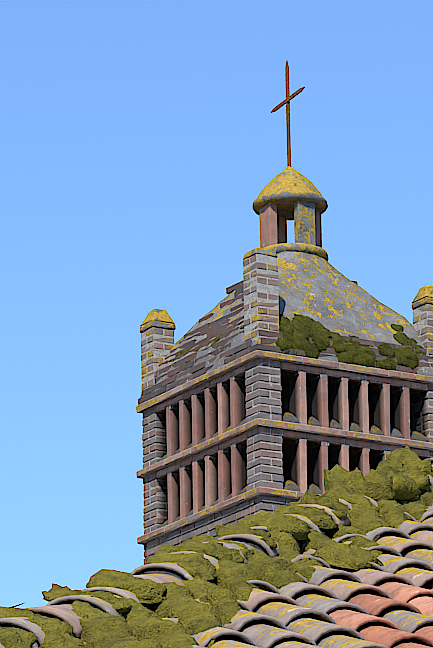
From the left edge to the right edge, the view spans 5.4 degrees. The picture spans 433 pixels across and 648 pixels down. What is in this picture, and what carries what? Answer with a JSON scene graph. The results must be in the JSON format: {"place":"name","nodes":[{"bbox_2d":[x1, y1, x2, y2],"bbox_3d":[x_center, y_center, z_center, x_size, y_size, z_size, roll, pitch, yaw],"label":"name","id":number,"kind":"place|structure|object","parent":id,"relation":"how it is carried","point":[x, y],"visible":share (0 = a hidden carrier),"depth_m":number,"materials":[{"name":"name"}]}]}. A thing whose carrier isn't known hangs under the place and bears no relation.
{"place":"outdoors","nodes":[
{"label":"outdoors","id":0,"kind":"place"},
{"bbox_2d":[0,458,432,647],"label":"hip tiles","id":1,"kind":"object","parent":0,"point":[63,612],"visible":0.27,"depth_m":17.23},
{"bbox_2d":[0,0,432,608],"label":"sky","id":2,"kind":"structure","parent":0,"point":[140,139],"materials":[{"name":"blue"}]},
{"bbox_2d":[33,463,432,647],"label":"hip plugs","id":3,"kind":"object","parent":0,"point":[35,645],"visible":0.06,"depth_m":17.61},
{"bbox_2d":[83,505,432,647],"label":"old roof tiles","id":4,"kind":"object","parent":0,"point":[293,615],"visible":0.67,"depth_m":17.53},
{"bbox_2d":[217,548,431,637],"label":"roof pans","id":5,"kind":"object","parent":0,"point":[426,583],"depth_m":18.83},
{"bbox_2d":[327,580,432,647],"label":"roof tiles","id":6,"kind":"object","parent":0,"point":[372,627],"visible":0.81,"depth_m":17.35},
{"label":"ground","id":7,"kind":"structure","parent":0,"visible":0},
{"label":"roof","id":8,"kind":"object","parent":7,"relation":"on","visible":0},
{"bbox_2d":[0,445,432,647],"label":"moss","id":9,"kind":"object","parent":8,"relation":"attached to","point":[400,475],"visible":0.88,"depth_m":18.06,"materials":[{"name":"green plant"}]},
{"bbox_3d":[-0.773,4.392,44.943,16.000,2.912,20.000,9,-19,-30],"label":"roof","id":10,"kind":"object","parent":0,"visible":0},
{"bbox_2d":[136,350,432,557],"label":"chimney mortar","id":11,"kind":"object","parent":10,"relation":"on","point":[288,441],"visible":0.27,"depth_m":42.55,"materials":[{"name":"grey concrete"}]},
{"bbox_2d":[136,350,432,542],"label":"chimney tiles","id":12,"kind":"object","parent":11,"relation":"in","point":[210,482],"visible":0.48,"depth_m":42.45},
{"bbox_2d":[138,280,432,404],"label":"roof shingles","id":13,"kind":"object","parent":11,"relation":"on","point":[216,329],"visible":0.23,"depth_m":42.93,"materials":[{"name":"grey stone"}]},
{"bbox_2d":[140,251,432,403],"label":"tower roof","id":14,"kind":"structure","parent":11,"relation":"on","point":[325,293],"depth_m":43.03,"materials":[{"name":"grey stone"}]},
{"bbox_2d":[263,243,328,260],"bbox_3d":[0.710,-0.610,43.742,0.698,0.171,0.701,9,-19,-30],"label":"lantern base ring","id":15,"kind":"object","parent":14,"relation":"on","point":[310,249],"visible":0.38,"depth_m":43.45,"materials":[{"name":"yellow stone"}]},
{"bbox_2d":[259,200,321,248],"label":"lantern pillars","id":16,"kind":"structure","parent":15,"relation":"on","point":[307,225],"depth_m":43.63,"materials":[{"name":"stone"}]},
{"bbox_2d":[252,166,327,219],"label":"small dome","id":17,"kind":"structure","parent":16,"relation":"on","point":[286,188],"depth_m":43.70,"materials":[{"name":"yellow stone"}]},
{"bbox_2d":[271,61,304,166],"bbox_3d":[0.692,-2.010,44.148,0.433,1.120,0.034,-15,-21,39],"label":"cross","id":18,"kind":"object","parent":17,"relation":"on","point":[289,97],"visible":0.86,"depth_m":44.15,"materials":[{"name":"metal"}]},
{"bbox_2d":[172,313,425,369],"bbox_3d":[0.803,0.386,43.325,2.054,0.613,1.918,9,-19,-30],"label":"roof moss","id":19,"kind":"object","parent":14,"relation":"on","point":[319,333],"visible":0.88,"depth_m":42.49,"materials":[{"name":"green plant"}]},
{"bbox_2d":[141,254,432,390],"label":"corner pinnacles","id":20,"kind":"object","parent":11,"relation":"on","point":[267,289],"visible":0.31,"depth_m":42.29,"materials":[{"name":"grey brick"}]},
{"bbox_2d":[140,248,432,332],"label":"pinnacle caps","id":21,"kind":"object","parent":20,"relation":"on","point":[158,318],"visible":0.52,"depth_m":43.43,"materials":[{"name":"yellow stone"}]},
{"bbox_2d":[141,255,432,392],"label":"bricks","id":22,"kind":"object","parent":20,"relation":"in","point":[259,265],"visible":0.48,"depth_m":42.35,"materials":[{"name":"grey brick"}]},
{"bbox_2d":[142,359,432,564],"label":"chimney bricks","id":23,"kind":"object","parent":11,"relation":"attached to","point":[239,507],"visible":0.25,"depth_m":42.04,"materials":[{"name":"grey brick"}]},
{"bbox_2d":[158,411,428,528],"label":"rounded stones","id":24,"kind":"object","parent":11,"relation":"on","point":[334,424],"depth_m":42.34,"materials":[{"name":"stone"}]},
{"bbox_2d":[281,383,352,421],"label":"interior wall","id":25,"kind":"structure","parent":11,"relation":"on","point":[285,406],"depth_m":42.84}
]}

